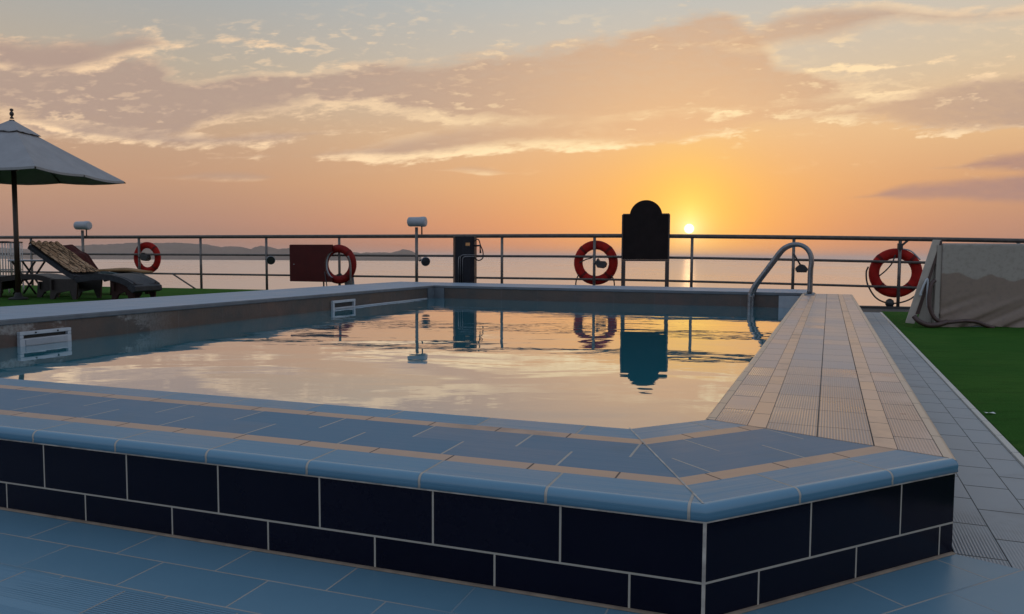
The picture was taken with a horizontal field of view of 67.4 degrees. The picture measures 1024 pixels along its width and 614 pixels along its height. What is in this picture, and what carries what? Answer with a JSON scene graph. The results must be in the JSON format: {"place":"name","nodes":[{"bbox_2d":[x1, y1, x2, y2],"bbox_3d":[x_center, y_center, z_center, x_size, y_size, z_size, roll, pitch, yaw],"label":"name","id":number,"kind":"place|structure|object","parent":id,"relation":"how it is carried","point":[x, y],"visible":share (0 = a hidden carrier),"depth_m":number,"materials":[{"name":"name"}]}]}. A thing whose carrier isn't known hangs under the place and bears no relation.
{"place":"outdoors","nodes":[
{"label":"outdoors","id":0,"kind":"place"},
{"bbox_2d":[0,285,258,306],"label":"turf","id":1,"kind":"structure","parent":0,"point":[63,297],"depth_m":13.40,"materials":[{"name":"green plant"}]},
{"bbox_2d":[0,241,23,292],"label":"chair","id":2,"kind":"object","parent":1,"relation":"on","point":[11,269],"visible":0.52,"depth_m":13.87,"materials":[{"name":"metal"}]},
{"bbox_2d":[7,259,46,293],"bbox_3d":[-8.547,-0.530,13.597,0.630,0.620,0.630,0,4,0],"label":"side table","id":3,"kind":"object","parent":1,"relation":"on","point":[34,261],"visible":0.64,"depth_m":13.46,"materials":[{"name":"grey plastic"}]},
{"bbox_2d":[0,273,71,296],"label":"sun lounger","id":4,"kind":"object","parent":1,"relation":"on","point":[8,282],"visible":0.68,"depth_m":12.54,"materials":[{"name":"black plastic"}]},
{"bbox_2d":[0,108,124,299],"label":"parasol","id":5,"kind":"object","parent":1,"relation":"on","point":[28,156],"visible":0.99,"depth_m":11.80,"materials":[{"name":"grey fabric"}]},
{"bbox_2d":[27,245,161,299],"bbox_3d":[-6.605,-0.553,12.190,1.861,0.848,0.668,1,4,10],"label":"sun lounger","id":6,"kind":"object","parent":1,"relation":"on","point":[131,285],"visible":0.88,"depth_m":11.97,"materials":[{"name":"plastic"}]},
{"bbox_2d":[28,240,99,272],"bbox_3d":[-7.138,-0.807,12.273,0.773,0.512,0.625,1,4,10],"label":"towel","id":7,"kind":"object","parent":6,"relation":"on","point":[63,256],"visible":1,"depth_m":12.23,"materials":[{"name":"beige fabric"}]},
{"bbox_2d":[63,244,148,294],"bbox_3d":[-7.334,-0.674,13.697,1.657,0.886,0.680,1,4,8],"label":"sun lounger","id":8,"kind":"object","parent":1,"relation":"on","point":[84,256],"visible":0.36,"depth_m":13.92,"materials":[{"name":"wicker"}]},
{"bbox_2d":[97,268,152,272],"bbox_3d":[-6.987,-0.654,13.669,0.960,0.091,0.480,0,4,0],"label":"cloth","id":9,"kind":"object","parent":8,"relation":"on","point":[126,269],"visible":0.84,"depth_m":13.46,"materials":[{"name":"beige fabric"}]},
{"bbox_2d":[0,242,420,260],"bbox_3d":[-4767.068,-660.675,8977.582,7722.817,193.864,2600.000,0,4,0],"label":"hills","id":10,"kind":"structure","parent":0,"point":[177,248],"depth_m":8193.19,"materials":[{"name":"grey"}]},
{"bbox_2d":[0,257,925,306],"bbox_3d":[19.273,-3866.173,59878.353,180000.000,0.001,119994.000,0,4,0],"label":"sea","id":11,"kind":"structure","parent":0,"point":[851,273],"depth_m":2252.46,"materials":[{"name":"grey liquid"}]},
{"bbox_2d":[0,510,1023,613],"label":"paved floor","id":12,"kind":"structure","parent":0,"point":[232,579],"depth_m":1.65,"materials":[{"name":"blue tile"}]},
{"bbox_2d":[0,0,1023,258],"label":"sky","id":13,"kind":"structure","parent":0,"point":[894,118],"materials":[{"name":"orange"}]},
{"bbox_2d":[861,308,909,312],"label":"deck","id":14,"kind":"structure","parent":0,"point":[871,310],"depth_m":12.16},
{"bbox_2d":[453,236,483,282],"bbox_3d":[-0.811,-0.726,14.233,0.588,1.155,0.304,1,4,16],"label":"shower cabinet","id":15,"kind":"object","parent":14,"relation":"on","point":[465,260],"visible":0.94,"depth_m":14.15,"materials":[{"name":"black metal"}]},
{"bbox_2d":[0,282,957,613],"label":"swimming pool","id":16,"kind":"structure","parent":14,"relation":"on","point":[810,454],"depth_m":1.85,"materials":[{"name":"blue tile"}]},
{"bbox_2d":[0,298,790,428],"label":"water","id":17,"kind":"structure","parent":16,"relation":"in","point":[624,365],"depth_m":5.02,"materials":[{"name":"teal liquid"}]},
{"bbox_2d":[747,242,815,308],"bbox_3d":[3.569,-0.113,10.171,0.833,1.480,0.555,2,4,22],"label":"pool handrail","id":18,"kind":"object","parent":16,"relation":"attached to","point":[763,275],"visible":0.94,"depth_m":9.97,"materials":[{"name":"metal"}]},
{"bbox_2d":[621,200,669,286],"bbox_3d":[2.354,-1.028,13.555,0.835,1.707,0.072,1,4,16],"label":"signboard","id":19,"kind":"object","parent":14,"relation":"on","point":[645,229],"visible":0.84,"depth_m":13.52},
{"bbox_2d":[859,305,909,308],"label":"deck kerb","id":20,"kind":"structure","parent":14,"relation":"on","point":[888,307],"depth_m":12.61,"materials":[{"name":"grey concrete"}]},
{"bbox_2d":[73,221,91,251],"bbox_3d":[-9.523,-1.142,17.074,0.365,1.526,0.196,1,4,16],"label":"floodlight","id":21,"kind":"object","parent":20,"relation":"on","point":[82,226],"visible":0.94,"depth_m":16.99,"materials":[{"name":"metal"}]},
{"bbox_2d":[407,217,426,281],"bbox_3d":[-1.834,-0.969,14.860,0.365,1.546,0.196,1,4,16],"label":"floodlight","id":22,"kind":"object","parent":20,"relation":"on","point":[417,222],"visible":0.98,"depth_m":14.80,"materials":[{"name":"metal"}]},
{"bbox_2d":[419,257,429,265],"bbox_3d":[-1.695,-0.880,14.859,0.179,0.177,0.182,-2,4,-27],"label":"spotlight","id":23,"kind":"object","parent":22,"relation":"attached to","point":[425,261],"visible":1,"depth_m":14.80,"materials":[{"name":"metal"}]},
{"bbox_2d":[0,234,1023,306],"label":"guard railing","id":24,"kind":"object","parent":20,"relation":"on","point":[794,238],"visible":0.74,"depth_m":14.15,"materials":[{"name":"metal"}]},
{"bbox_2d":[138,253,150,260],"bbox_3d":[-7.987,-1.088,16.643,0.308,0.181,0.120,1,4,16],"label":"spotlight","id":25,"kind":"object","parent":24,"relation":"attached to","point":[143,257],"visible":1,"depth_m":16.58,"materials":[{"name":"metal"}]},
{"bbox_2d":[134,242,160,271],"bbox_3d":[-7.977,-1.077,16.798,0.694,0.694,0.116,1,4,16],"label":"lifebuoy","id":26,"kind":"object","parent":24,"relation":"attached to","point":[157,259],"visible":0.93,"depth_m":16.73,"materials":[{"name":"red plastic"}]},
{"bbox_2d":[265,256,274,264],"bbox_3d":[-4.975,-0.963,15.803,0.179,0.177,0.182,-2,4,-27],"label":"spotlight","id":27,"kind":"object","parent":24,"relation":"attached to","point":[270,260],"visible":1,"depth_m":15.74,"materials":[{"name":"metal"}]},
{"bbox_2d":[289,245,353,285],"bbox_3d":[-3.775,-0.748,15.447,1.388,1.010,0.344,1,4,17],"label":"lifebuoy cabinet","id":28,"kind":"object","parent":24,"relation":"attached to","point":[308,263],"visible":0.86,"depth_m":15.36,"materials":[{"name":"red plastic"}]},
{"bbox_2d":[326,245,356,283],"bbox_3d":[-3.462,-0.854,15.334,0.784,0.784,0.131,1,4,16],"label":"lifebuoy","id":29,"kind":"object","parent":28,"relation":"attached to","point":[346,252],"visible":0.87,"depth_m":15.24,"materials":[{"name":"red plastic"}]},
{"bbox_2d":[574,240,617,285],"bbox_3d":[1.527,-0.738,14.046,0.814,0.958,0.180,1,4,16],"label":"lifebuoy","id":30,"kind":"object","parent":24,"relation":"attached to","point":[605,248],"visible":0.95,"depth_m":14.01,"materials":[{"name":"red plastic"}]},
{"bbox_2d":[594,258,606,267],"bbox_3d":[1.597,-0.790,13.889,0.238,0.181,0.120,1,4,16],"label":"spotlight","id":31,"kind":"object","parent":24,"relation":"attached to","point":[600,264],"visible":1,"depth_m":13.83,"materials":[{"name":"metal"}]},
{"bbox_2d":[793,253,807,271],"bbox_3d":[4.862,-0.745,12.952,0.240,0.322,0.130,1,4,16],"label":"spotlight","id":32,"kind":"object","parent":24,"relation":"attached to","point":[800,267],"visible":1,"depth_m":12.90,"materials":[{"name":"metal"}]},
{"bbox_2d":[865,248,922,306],"bbox_3d":[6.306,-0.480,12.665,0.891,0.980,0.208,1,4,16],"label":"lifebuoy","id":33,"kind":"object","parent":24,"relation":"attached to","point":[874,271],"visible":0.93,"depth_m":12.64,"materials":[{"name":"red plastic"}]},
{"bbox_2d":[897,240,908,249],"bbox_3d":[6.382,-1.023,12.514,0.187,0.174,0.040,0,4,0],"label":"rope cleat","id":34,"kind":"object","parent":24,"relation":"attached to","point":[899,246],"visible":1,"depth_m":12.50,"materials":[{"name":"metal"}]},
{"bbox_2d":[881,311,1023,456],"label":"turf","id":35,"kind":"structure","parent":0,"point":[981,369],"depth_m":5.12,"materials":[{"name":"green plant"}]},
{"bbox_2d":[863,312,1023,569],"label":"path","id":36,"kind":"structure","parent":35,"relation":"on","point":[999,507],"depth_m":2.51,"materials":[{"name":"grey tile"}]},
{"bbox_2d":[880,312,1023,467],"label":"path kerb","id":37,"kind":"structure","parent":36,"relation":"on","point":[1006,444],"depth_m":3.60,"materials":[{"name":"concrete"}]},
{"bbox_2d":[952,474,1010,566],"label":"path","id":38,"kind":"structure","parent":36,"relation":"on","point":[972,536],"depth_m":1.96,"materials":[{"name":"grey tile"}]},
{"bbox_2d":[912,279,994,327],"bbox_3d":[4.469,-0.029,7.765,0.826,0.506,0.136,0,4,0],"label":"hose","id":39,"kind":"object","parent":35,"relation":"on","point":[937,323],"visible":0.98,"depth_m":7.74,"materials":[{"name":"brown rubber"}]},
{"bbox_2d":[905,240,1023,326],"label":"covered box","id":40,"kind":"object","parent":35,"relation":"on","point":[983,282],"visible":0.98,"depth_m":7.83,"materials":[{"name":"grey fabric"}]},
{"label":"lower floor","id":41,"kind":"structure","parent":0,"visible":0},
{"bbox_2d":[0,566,239,613],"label":"step edge","id":42,"kind":"object","parent":41,"relation":"on","point":[23,592],"depth_m":1.56,"materials":[{"name":"blue tile"}]}
]}

